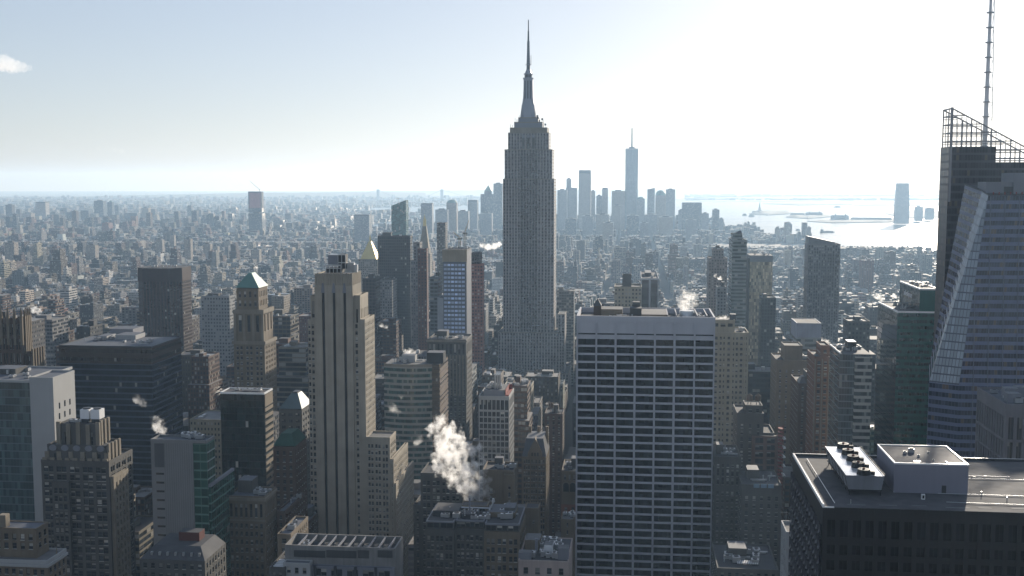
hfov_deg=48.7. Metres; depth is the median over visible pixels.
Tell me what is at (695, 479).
window
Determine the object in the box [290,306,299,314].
office block
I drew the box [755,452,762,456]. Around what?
window
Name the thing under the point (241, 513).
window
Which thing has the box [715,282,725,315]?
grey tower
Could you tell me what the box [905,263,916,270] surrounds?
apartment block
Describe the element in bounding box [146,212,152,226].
apartment block
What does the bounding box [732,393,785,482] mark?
stepped block
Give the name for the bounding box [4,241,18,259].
housing slab
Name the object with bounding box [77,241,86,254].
office block
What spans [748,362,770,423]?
office block
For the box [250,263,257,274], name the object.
office block
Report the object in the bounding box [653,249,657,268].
office block
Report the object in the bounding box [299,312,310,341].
apartment block
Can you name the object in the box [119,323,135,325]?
apartment block
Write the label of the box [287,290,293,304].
office block
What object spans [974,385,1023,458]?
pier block
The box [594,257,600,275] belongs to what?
office block
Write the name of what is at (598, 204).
office tower
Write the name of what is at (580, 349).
window
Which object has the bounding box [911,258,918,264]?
office block
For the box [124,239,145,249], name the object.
housing slab
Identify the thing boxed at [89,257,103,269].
office block
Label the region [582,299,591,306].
office block
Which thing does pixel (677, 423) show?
window
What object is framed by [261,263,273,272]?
office block
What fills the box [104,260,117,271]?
office block
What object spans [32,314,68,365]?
office block
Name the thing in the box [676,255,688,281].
office block
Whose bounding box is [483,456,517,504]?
stone tower block
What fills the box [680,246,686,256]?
office block
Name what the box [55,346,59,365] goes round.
apartment block
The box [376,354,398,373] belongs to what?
apartment block
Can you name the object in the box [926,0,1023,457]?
crystal tower
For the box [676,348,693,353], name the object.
window
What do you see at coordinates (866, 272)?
apartment block
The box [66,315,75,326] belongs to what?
office block
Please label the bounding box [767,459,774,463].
window
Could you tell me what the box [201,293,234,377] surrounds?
office block
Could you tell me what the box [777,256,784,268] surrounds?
office block
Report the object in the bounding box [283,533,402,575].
open roof block
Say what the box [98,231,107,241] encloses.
office block
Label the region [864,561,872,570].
window
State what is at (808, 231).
office block
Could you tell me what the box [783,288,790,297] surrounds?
office block
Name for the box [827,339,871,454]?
faceted office block
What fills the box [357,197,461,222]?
shore land
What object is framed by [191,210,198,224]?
office block
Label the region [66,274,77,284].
office block
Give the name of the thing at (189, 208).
office tower
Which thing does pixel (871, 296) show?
office block
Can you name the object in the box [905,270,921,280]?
office block
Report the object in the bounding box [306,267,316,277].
office block
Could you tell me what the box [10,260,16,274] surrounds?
office block
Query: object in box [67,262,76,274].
apartment block
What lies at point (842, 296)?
apartment block
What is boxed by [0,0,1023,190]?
sky
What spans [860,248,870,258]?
office block
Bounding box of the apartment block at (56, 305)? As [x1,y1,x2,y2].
[48,296,65,315]
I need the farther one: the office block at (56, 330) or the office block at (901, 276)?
the office block at (901, 276)
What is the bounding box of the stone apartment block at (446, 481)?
[413,459,467,575]
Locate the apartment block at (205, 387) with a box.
[188,352,222,430]
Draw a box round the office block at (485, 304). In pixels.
[471,301,488,345]
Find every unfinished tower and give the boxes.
[248,181,265,234]
[471,252,484,373]
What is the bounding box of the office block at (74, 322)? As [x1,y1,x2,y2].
[70,315,80,328]
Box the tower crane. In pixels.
[453,232,461,246]
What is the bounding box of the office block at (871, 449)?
[869,422,873,454]
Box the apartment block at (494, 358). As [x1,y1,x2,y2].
[491,350,497,367]
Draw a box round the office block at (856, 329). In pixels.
[842,315,875,421]
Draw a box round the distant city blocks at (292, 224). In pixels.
[0,194,938,537]
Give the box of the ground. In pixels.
[488,227,899,458]
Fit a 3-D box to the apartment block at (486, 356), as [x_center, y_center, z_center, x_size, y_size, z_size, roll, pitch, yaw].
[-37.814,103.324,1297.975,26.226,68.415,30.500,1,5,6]
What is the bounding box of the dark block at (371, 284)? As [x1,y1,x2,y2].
[363,273,380,356]
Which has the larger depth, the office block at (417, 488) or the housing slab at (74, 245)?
the housing slab at (74, 245)
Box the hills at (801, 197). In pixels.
[682,196,938,199]
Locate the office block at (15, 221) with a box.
[11,213,19,227]
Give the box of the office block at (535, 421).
[533,414,537,430]
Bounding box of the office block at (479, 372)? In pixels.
[472,362,481,385]
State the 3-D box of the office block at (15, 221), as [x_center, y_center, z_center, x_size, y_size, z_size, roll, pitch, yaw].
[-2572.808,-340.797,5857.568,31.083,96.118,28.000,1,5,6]
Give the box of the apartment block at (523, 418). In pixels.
[512,375,532,503]
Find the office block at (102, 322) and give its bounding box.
[82,319,107,324]
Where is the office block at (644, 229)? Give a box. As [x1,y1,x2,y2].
[640,222,648,237]
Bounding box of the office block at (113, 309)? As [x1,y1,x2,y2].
[103,301,126,320]
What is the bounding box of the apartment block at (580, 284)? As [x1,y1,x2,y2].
[576,280,586,288]
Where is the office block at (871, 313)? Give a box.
[865,304,877,325]
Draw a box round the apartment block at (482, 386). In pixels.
[478,379,501,437]
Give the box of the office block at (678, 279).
[675,270,682,285]
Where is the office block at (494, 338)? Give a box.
[492,320,498,352]
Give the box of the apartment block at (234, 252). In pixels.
[229,242,239,259]
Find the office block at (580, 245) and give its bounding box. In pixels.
[576,240,584,259]
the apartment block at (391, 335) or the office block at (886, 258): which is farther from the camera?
the office block at (886, 258)
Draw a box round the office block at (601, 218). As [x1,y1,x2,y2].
[596,213,608,234]
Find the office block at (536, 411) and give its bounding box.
[505,378,540,430]
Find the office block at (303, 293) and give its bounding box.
[294,284,314,312]
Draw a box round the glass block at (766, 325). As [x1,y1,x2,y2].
[758,293,775,365]
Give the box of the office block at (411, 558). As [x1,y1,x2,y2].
[408,536,413,575]
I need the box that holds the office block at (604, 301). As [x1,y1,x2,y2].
[594,298,613,305]
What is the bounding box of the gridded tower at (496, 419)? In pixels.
[479,374,513,500]
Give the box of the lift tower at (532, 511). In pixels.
[518,502,539,533]
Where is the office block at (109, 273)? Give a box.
[106,270,114,282]
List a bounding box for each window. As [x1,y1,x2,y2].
[44,457,134,575]
[230,503,232,516]
[235,504,237,516]
[239,315,241,331]
[240,504,242,517]
[245,504,247,517]
[247,315,250,331]
[250,504,252,517]
[255,504,257,517]
[256,315,258,331]
[260,504,262,517]
[308,322,413,575]
[312,301,314,317]
[316,569,325,575]
[331,569,341,575]
[347,570,357,575]
[363,570,373,575]
[379,571,389,575]
[416,524,425,575]
[427,523,438,526]
[441,523,452,527]
[450,351,470,458]
[457,522,464,526]
[466,522,473,526]
[475,522,482,526]
[480,471,482,499]
[484,400,486,409]
[486,525,495,529]
[488,400,490,409]
[492,400,495,409]
[497,400,499,409]
[497,526,506,530]
[498,526,525,575]
[501,400,503,409]
[505,400,507,409]
[508,526,517,530]
[524,81,530,100]
[535,568,539,574]
[541,453,549,534]
[547,568,551,574]
[552,434,564,535]
[563,483,568,491]
[570,483,575,491]
[577,339,672,575]
[578,339,594,344]
[578,347,594,352]
[578,355,594,360]
[578,363,594,368]
[578,371,594,376]
[578,379,594,384]
[578,387,594,392]
[578,395,594,400]
[578,403,594,408]
[578,411,594,416]
[634,500,651,505]
[634,507,651,513]
[634,515,651,520]
[634,523,651,528]
[634,531,651,536]
[634,539,651,544]
[634,547,650,552]
[634,554,650,560]
[634,562,650,567]
[634,570,650,575]
[635,404,652,409]
[635,412,652,417]
[635,420,652,425]
[635,428,652,433]
[635,436,652,441]
[635,444,652,449]
[635,452,652,457]
[635,460,651,465]
[635,468,651,473]
[635,476,651,481]
[635,484,651,489]
[635,492,651,497]
[636,340,653,345]
[636,348,653,353]
[636,356,653,361]
[636,364,653,369]
[636,372,653,377]
[636,380,652,385]
[636,388,652,393]
[636,396,652,401]
[672,572,689,575]
[673,501,690,506]
[673,509,690,514]
[673,516,690,522]
[673,524,690,530]
[673,532,690,537]
[673,540,690,545]
[673,548,690,553]
[673,556,689,561]
[673,564,689,569]
[674,429,691,434]
[674,437,691,442]
[674,445,691,450]
[674,453,691,458]
[674,461,691,466]
[674,469,691,474]
[674,477,691,482]
[674,485,691,490]
[674,493,690,498]
[675,356,692,362]
[675,364,692,370]
[675,373,692,378]
[675,381,692,386]
[675,389,692,394]
[675,397,692,402]
[675,405,692,410]
[675,413,692,418]
[675,421,691,426]
[676,340,693,345]
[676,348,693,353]
[692,541,709,546]
[692,549,709,554]
[692,556,709,562]
[692,564,709,569]
[692,572,709,575]
[693,477,710,483]
[693,485,710,491]
[693,493,710,498]
[693,501,710,506]
[693,509,710,514]
[693,517,709,522]
[693,525,709,530]
[693,533,709,538]
[694,413,711,419]
[694,421,711,427]
[694,429,711,435]
[694,437,711,443]
[694,445,711,451]
[694,453,711,459]
[694,461,710,467]
[694,469,710,475]
[695,349,712,354]
[695,357,712,362]
[695,365,712,370]
[695,373,712,378]
[695,381,712,386]
[695,389,712,394]
[695,397,711,402]
[695,405,711,410]
[696,340,712,346]
[713,337,746,444]
[755,438,762,442]
[755,445,762,449]
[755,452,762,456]
[755,459,762,463]
[766,466,773,469]
[767,438,774,442]
[767,445,774,449]
[767,452,774,456]
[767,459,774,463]
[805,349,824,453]
[826,560,833,568]
[827,520,834,536]
[827,545,834,553]
[839,545,847,553]
[839,560,846,569]
[840,520,847,536]
[852,546,859,554]
[852,561,859,569]
[853,520,860,537]
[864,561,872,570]
[865,521,873,537]
[865,546,872,554]
[877,562,884,570]
[878,521,886,538]
[878,546,885,555]
[890,547,898,555]
[890,562,897,571]
[891,522,899,538]
[903,547,911,556]
[903,563,910,571]
[904,522,912,538]
[916,548,924,556]
[916,563,923,572]
[917,522,924,539]
[929,548,937,557]
[929,564,936,572]
[930,523,937,539]
[942,549,949,557]
[942,564,949,572]
[943,523,950,540]
[955,549,963,557]
[955,564,962,573]
[956,524,963,540]
[968,549,976,558]
[968,565,975,573]
[969,524,977,540]
[981,550,989,558]
[981,565,988,574]
[982,524,990,541]
[994,550,1002,559]
[994,566,1001,574]
[995,525,1003,541]
[1007,442,1011,458]
[1007,551,1015,559]
[1007,566,1014,575]
[1008,417,1012,438]
[1008,525,1016,542]
[1016,443,1020,458]
[1017,418,1021,439]
[1020,567,1023,575]
[1021,526,1023,542]
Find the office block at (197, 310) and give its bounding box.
[195,306,201,338]
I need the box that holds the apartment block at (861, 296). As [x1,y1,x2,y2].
[849,293,866,301]
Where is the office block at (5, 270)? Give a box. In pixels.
[0,260,10,277]
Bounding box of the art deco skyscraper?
[494,20,570,402]
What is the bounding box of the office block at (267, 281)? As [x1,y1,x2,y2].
[260,277,270,286]
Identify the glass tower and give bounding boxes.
[391,198,408,234]
[430,272,441,335]
[437,222,447,292]
[625,128,637,228]
[728,230,746,326]
[745,251,772,364]
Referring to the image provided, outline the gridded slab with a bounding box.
[575,299,714,575]
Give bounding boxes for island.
[750,210,791,214]
[764,201,852,204]
[786,213,830,218]
[807,218,893,222]
[853,201,938,205]
[885,210,937,217]
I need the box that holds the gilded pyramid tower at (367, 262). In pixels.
[358,236,377,291]
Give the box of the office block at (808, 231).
[805,226,811,236]
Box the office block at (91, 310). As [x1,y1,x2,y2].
[80,302,103,324]
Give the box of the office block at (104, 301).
[97,299,112,304]
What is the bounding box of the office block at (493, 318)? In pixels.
[489,312,498,327]
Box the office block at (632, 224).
[627,214,638,236]
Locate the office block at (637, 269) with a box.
[634,264,640,282]
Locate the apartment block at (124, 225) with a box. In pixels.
[121,220,128,229]
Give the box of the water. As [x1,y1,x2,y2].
[0,191,938,250]
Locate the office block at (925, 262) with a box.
[919,252,932,272]
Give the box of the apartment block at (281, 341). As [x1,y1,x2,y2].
[276,337,298,374]
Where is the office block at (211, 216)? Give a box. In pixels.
[208,213,214,226]
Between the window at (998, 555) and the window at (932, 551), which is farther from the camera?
the window at (932, 551)
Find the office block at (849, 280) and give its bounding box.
[845,269,852,291]
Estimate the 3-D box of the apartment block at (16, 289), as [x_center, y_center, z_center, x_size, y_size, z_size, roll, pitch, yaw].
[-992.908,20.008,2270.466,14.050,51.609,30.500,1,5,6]
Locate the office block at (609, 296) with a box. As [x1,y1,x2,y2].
[606,291,613,300]
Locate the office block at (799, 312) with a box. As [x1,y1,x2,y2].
[796,306,802,317]
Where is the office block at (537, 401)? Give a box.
[534,396,542,430]
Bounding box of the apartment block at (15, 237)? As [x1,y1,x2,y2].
[11,233,21,241]
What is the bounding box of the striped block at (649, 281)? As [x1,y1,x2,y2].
[640,270,658,307]
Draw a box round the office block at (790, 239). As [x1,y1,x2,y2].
[786,234,793,243]
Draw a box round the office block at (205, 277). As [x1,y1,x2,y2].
[198,264,212,286]
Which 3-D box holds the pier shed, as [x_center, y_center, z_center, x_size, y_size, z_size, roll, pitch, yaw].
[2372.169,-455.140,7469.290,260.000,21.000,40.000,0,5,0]
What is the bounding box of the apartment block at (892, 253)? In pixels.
[883,249,895,269]
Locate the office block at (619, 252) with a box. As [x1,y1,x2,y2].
[614,246,625,271]
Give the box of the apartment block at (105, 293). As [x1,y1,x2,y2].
[99,288,110,300]
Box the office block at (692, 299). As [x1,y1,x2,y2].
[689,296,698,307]
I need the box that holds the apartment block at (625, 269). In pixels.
[622,263,628,273]
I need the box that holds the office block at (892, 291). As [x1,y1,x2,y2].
[887,286,896,297]
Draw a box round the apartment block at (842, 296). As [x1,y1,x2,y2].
[839,293,846,300]
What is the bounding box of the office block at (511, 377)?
[505,374,524,382]
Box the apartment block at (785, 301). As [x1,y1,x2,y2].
[781,296,794,306]
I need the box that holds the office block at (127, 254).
[121,249,135,260]
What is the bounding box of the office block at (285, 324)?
[273,309,298,339]
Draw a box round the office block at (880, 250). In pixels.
[876,246,888,258]
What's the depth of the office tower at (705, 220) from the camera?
5442.60 m
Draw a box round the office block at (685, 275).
[683,264,687,287]
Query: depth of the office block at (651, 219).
5092.54 m
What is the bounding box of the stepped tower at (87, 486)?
[41,407,135,575]
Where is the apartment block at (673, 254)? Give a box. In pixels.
[667,243,679,283]
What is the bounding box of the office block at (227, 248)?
[224,245,230,257]
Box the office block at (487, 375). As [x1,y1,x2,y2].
[482,368,503,383]
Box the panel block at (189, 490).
[150,431,234,575]
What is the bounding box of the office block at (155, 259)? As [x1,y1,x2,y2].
[147,255,161,265]
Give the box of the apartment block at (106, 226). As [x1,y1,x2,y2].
[102,222,112,230]
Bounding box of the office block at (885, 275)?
[879,262,891,283]
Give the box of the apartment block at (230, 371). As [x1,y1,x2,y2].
[226,363,234,386]
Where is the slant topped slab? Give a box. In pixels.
[803,236,840,344]
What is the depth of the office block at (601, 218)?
5092.78 m
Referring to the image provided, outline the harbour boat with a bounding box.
[820,229,833,232]
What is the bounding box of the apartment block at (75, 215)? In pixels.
[72,210,78,224]
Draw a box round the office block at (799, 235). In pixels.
[797,231,801,243]
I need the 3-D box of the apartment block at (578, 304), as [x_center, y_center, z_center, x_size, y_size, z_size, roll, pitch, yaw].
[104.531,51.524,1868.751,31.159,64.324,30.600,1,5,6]
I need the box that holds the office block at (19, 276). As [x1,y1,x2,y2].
[12,269,30,286]
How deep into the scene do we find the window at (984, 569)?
265.66 m
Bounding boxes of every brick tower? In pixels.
[544,402,564,535]
[805,341,829,453]
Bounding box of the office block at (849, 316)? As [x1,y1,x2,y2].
[846,314,863,317]
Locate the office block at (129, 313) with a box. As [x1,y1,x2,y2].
[121,303,138,323]
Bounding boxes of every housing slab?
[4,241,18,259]
[30,247,46,255]
[61,242,76,247]
[86,243,98,260]
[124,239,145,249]
[156,238,164,252]
[170,234,175,247]
[184,237,192,259]
[203,242,212,257]
[212,245,219,251]
[224,239,231,246]
[251,248,261,262]
[269,249,276,255]
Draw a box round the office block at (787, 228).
[784,222,790,235]
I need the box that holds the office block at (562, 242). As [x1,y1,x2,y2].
[559,235,566,251]
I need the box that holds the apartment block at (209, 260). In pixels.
[207,249,213,267]
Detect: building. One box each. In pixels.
[0,365,75,520]
[0,513,67,575]
[39,281,53,289]
[140,528,225,575]
[224,278,237,287]
[269,551,285,575]
[273,428,307,551]
[276,280,292,289]
[277,492,305,547]
[277,516,307,556]
[307,504,318,533]
[384,350,448,479]
[522,426,549,536]
[561,455,575,515]
[587,280,596,288]
[599,270,603,284]
[711,442,740,566]
[711,540,778,575]
[780,520,790,575]
[798,278,803,287]
[831,213,848,219]
[852,287,867,293]
[873,280,934,454]
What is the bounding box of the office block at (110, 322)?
[103,318,115,325]
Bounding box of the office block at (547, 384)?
[525,369,559,407]
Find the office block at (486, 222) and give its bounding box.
[480,212,492,234]
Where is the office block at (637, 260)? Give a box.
[632,257,642,273]
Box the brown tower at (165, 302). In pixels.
[138,264,192,351]
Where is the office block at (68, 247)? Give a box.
[64,243,72,254]
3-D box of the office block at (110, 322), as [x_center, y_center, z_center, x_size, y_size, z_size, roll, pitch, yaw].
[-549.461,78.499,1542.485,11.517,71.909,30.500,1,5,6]
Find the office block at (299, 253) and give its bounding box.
[296,248,303,259]
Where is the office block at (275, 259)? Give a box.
[271,255,282,271]
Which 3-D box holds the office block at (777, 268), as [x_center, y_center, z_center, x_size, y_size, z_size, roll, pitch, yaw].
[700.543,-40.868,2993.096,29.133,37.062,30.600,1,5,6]
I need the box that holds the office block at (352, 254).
[347,250,358,259]
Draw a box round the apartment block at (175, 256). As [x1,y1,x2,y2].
[170,247,180,264]
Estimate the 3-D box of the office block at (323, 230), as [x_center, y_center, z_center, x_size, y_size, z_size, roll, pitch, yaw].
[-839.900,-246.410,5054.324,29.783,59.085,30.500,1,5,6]
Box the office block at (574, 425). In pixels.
[572,396,575,446]
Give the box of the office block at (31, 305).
[15,303,36,309]
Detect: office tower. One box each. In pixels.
[5,204,14,215]
[16,209,21,217]
[22,212,34,217]
[35,202,49,218]
[60,208,68,217]
[67,211,80,219]
[81,210,91,219]
[94,200,106,216]
[107,201,113,215]
[115,205,119,216]
[124,213,140,219]
[141,207,150,217]
[151,209,157,215]
[187,205,192,215]
[197,209,202,217]
[354,214,371,241]
[421,203,433,236]
[435,208,448,232]
[446,200,457,232]
[458,210,469,230]
[468,200,477,229]
[481,185,492,212]
[493,182,502,229]
[557,189,566,228]
[566,178,577,228]
[578,170,590,229]
[591,190,594,228]
[596,195,601,213]
[602,188,607,213]
[611,190,624,230]
[613,204,620,235]
[637,197,644,228]
[647,188,654,213]
[655,190,665,228]
[666,188,674,228]
[678,209,681,229]
[682,202,701,228]
[701,212,708,229]
[712,208,718,229]
[719,217,723,230]
[914,206,922,220]
[924,207,933,219]
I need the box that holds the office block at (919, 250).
[916,246,921,258]
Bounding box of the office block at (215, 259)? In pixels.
[211,250,219,267]
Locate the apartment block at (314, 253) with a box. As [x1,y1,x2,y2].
[309,244,320,259]
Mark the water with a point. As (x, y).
(922, 234)
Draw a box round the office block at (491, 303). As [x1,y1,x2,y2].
[484,295,496,315]
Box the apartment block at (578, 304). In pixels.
[575,301,584,309]
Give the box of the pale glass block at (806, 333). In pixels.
[791,318,820,355]
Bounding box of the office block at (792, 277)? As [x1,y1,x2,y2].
[788,266,797,290]
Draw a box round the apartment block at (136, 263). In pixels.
[130,259,140,276]
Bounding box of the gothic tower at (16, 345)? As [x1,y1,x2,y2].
[0,306,44,365]
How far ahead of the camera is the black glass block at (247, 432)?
649.88 m
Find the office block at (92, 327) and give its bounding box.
[76,320,102,339]
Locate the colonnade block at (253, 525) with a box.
[229,475,277,575]
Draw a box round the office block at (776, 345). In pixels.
[775,337,778,352]
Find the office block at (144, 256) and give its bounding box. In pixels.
[139,249,147,261]
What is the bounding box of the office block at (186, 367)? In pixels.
[181,349,215,411]
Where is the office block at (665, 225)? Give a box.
[659,216,672,235]
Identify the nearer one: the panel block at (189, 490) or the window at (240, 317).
the panel block at (189, 490)
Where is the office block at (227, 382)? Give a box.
[220,374,231,389]
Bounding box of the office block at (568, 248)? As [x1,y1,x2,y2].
[566,237,570,256]
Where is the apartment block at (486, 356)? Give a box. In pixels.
[484,350,491,369]
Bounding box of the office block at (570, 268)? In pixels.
[567,260,573,276]
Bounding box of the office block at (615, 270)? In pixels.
[611,258,619,286]
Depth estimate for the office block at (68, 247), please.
3766.59 m
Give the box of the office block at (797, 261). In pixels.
[794,255,801,277]
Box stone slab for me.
[426,329,471,458]
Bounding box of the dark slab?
[378,232,412,352]
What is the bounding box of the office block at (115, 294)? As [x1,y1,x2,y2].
[111,290,126,298]
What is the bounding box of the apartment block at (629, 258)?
[626,250,633,273]
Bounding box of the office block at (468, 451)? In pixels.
[458,438,478,500]
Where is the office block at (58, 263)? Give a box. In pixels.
[50,248,66,281]
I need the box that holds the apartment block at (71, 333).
[68,327,74,341]
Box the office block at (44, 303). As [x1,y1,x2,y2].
[39,299,50,307]
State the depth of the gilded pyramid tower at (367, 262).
1904.17 m
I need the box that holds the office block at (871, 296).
[864,292,876,301]
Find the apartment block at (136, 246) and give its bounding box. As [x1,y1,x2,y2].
[131,241,142,251]
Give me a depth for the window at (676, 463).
586.10 m
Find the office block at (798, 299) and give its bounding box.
[795,291,802,309]
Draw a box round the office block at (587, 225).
[582,215,592,237]
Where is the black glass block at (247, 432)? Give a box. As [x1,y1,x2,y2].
[220,387,273,488]
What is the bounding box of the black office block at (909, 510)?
[788,442,1023,575]
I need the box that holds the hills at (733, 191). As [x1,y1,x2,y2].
[348,188,938,193]
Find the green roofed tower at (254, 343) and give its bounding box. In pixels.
[232,272,276,410]
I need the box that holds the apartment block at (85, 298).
[78,293,98,304]
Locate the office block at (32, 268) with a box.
[28,265,38,272]
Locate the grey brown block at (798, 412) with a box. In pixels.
[789,368,806,463]
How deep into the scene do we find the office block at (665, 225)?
4893.38 m
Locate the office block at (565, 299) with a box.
[556,286,574,386]
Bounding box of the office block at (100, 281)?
[94,275,108,291]
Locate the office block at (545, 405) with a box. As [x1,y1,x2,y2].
[542,401,556,425]
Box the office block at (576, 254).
[573,249,581,275]
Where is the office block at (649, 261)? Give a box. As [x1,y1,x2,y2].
[644,251,653,270]
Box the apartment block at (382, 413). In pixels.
[381,399,384,430]
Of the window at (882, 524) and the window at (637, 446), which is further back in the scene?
the window at (637, 446)
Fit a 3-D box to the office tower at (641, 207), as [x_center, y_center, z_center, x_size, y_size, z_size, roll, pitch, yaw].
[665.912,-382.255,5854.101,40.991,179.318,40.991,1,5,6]
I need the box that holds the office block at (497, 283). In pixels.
[492,276,502,292]
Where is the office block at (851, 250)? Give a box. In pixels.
[849,246,854,258]
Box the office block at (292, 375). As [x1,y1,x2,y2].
[277,340,308,410]
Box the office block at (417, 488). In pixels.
[414,479,420,502]
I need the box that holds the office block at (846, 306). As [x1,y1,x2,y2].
[839,299,853,314]
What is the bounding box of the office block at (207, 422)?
[190,410,221,478]
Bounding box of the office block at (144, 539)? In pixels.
[134,515,153,575]
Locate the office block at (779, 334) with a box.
[775,330,782,350]
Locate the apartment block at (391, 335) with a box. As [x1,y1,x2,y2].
[381,317,401,356]
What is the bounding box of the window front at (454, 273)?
[443,263,464,333]
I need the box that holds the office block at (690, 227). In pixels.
[685,218,696,242]
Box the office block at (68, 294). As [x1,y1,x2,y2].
[60,286,77,310]
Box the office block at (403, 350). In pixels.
[402,335,405,354]
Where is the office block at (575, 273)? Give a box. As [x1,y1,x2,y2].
[573,259,577,287]
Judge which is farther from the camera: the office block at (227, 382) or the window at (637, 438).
the office block at (227, 382)
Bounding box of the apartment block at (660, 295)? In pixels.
[658,290,662,302]
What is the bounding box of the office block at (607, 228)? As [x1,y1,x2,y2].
[603,221,612,242]
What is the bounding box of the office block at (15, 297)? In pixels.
[11,294,19,300]
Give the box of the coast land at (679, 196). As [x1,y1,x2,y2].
[426,194,938,201]
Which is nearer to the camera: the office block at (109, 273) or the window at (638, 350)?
the window at (638, 350)
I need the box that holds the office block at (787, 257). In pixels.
[783,249,790,267]
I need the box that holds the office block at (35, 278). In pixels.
[28,272,45,286]
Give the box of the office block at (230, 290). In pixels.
[222,287,235,298]
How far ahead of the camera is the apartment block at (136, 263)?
2888.19 m
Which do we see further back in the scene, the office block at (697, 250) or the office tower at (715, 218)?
the office tower at (715, 218)
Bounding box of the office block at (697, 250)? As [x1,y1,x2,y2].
[693,243,701,257]
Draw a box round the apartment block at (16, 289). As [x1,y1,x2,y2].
[11,285,22,294]
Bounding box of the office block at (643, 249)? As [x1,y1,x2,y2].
[640,242,645,263]
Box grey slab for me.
[411,241,421,352]
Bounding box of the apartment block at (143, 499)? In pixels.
[133,484,152,514]
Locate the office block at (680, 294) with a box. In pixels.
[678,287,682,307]
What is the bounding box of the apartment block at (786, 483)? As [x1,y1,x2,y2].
[778,463,792,550]
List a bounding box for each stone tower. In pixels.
[380,277,396,319]
[706,245,727,315]
[713,313,748,444]
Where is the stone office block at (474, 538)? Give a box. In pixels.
[425,498,525,575]
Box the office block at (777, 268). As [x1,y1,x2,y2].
[772,265,782,271]
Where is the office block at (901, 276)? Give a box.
[898,268,908,288]
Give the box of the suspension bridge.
[345,189,475,200]
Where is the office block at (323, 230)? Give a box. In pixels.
[320,226,327,235]
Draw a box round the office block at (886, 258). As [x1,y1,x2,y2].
[884,253,890,273]
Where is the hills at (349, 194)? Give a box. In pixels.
[0,192,425,197]
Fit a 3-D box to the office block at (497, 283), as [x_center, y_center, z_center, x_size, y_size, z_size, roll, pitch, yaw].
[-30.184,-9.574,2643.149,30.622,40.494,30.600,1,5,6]
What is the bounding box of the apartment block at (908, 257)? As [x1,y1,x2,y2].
[903,252,913,261]
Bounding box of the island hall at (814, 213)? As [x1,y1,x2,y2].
[805,211,822,214]
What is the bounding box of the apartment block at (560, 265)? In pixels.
[556,259,564,283]
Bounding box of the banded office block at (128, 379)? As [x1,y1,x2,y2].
[59,326,182,485]
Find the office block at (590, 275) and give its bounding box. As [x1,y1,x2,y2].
[584,267,595,280]
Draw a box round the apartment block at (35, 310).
[30,304,46,316]
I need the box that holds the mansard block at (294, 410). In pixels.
[279,390,310,504]
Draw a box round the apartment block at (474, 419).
[472,402,477,438]
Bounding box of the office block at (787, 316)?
[780,307,796,335]
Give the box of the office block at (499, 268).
[496,260,502,276]
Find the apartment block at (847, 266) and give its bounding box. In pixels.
[844,263,851,277]
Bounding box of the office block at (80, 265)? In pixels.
[76,257,84,273]
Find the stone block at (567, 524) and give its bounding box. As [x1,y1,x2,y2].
[561,510,575,575]
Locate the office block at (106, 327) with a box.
[102,324,117,334]
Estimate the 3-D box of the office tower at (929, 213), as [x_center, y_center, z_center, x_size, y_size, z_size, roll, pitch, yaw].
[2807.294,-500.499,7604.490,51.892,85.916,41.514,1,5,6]
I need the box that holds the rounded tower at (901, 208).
[893,183,909,223]
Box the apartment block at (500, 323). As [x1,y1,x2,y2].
[497,316,502,349]
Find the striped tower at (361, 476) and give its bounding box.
[308,254,413,575]
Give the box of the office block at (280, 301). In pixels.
[271,293,289,312]
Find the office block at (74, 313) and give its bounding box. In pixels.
[65,311,78,317]
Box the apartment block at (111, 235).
[106,230,114,240]
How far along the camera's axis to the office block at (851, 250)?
3338.45 m
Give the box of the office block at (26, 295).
[19,289,33,302]
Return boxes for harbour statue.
[752,203,766,212]
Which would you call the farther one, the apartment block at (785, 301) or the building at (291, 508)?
the apartment block at (785, 301)
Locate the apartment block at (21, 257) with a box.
[13,254,26,266]
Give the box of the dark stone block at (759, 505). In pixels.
[737,465,781,575]
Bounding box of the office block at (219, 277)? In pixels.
[212,271,225,284]
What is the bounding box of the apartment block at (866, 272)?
[858,257,873,292]
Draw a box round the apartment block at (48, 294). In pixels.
[39,292,56,300]
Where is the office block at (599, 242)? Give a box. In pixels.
[595,235,602,253]
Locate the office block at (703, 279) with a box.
[701,275,706,286]
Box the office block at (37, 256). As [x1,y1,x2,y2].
[32,242,42,266]
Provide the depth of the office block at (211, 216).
5899.54 m
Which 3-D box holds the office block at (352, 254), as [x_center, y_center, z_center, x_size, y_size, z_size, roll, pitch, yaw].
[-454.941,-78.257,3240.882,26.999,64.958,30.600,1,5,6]
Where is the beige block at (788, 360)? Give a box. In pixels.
[769,342,806,463]
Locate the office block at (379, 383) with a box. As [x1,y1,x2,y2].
[375,373,383,398]
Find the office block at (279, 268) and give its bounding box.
[275,263,282,277]
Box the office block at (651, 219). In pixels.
[645,213,656,238]
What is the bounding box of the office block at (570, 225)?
[565,217,575,234]
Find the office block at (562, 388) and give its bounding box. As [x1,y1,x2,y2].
[560,379,564,420]
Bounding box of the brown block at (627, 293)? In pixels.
[614,274,641,307]
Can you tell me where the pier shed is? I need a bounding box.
[850,218,891,219]
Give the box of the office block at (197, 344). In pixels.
[193,340,201,348]
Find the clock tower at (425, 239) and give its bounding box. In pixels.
[420,214,431,305]
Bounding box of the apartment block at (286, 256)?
[282,250,290,261]
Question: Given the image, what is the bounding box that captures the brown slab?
[418,248,428,349]
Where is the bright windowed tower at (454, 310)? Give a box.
[437,246,471,333]
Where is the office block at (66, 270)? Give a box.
[62,266,71,283]
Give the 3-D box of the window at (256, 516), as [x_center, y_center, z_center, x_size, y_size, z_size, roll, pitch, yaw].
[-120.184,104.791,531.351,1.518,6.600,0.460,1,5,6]
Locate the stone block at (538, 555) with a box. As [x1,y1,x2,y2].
[518,533,572,575]
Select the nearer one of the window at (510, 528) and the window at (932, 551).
the window at (932, 551)

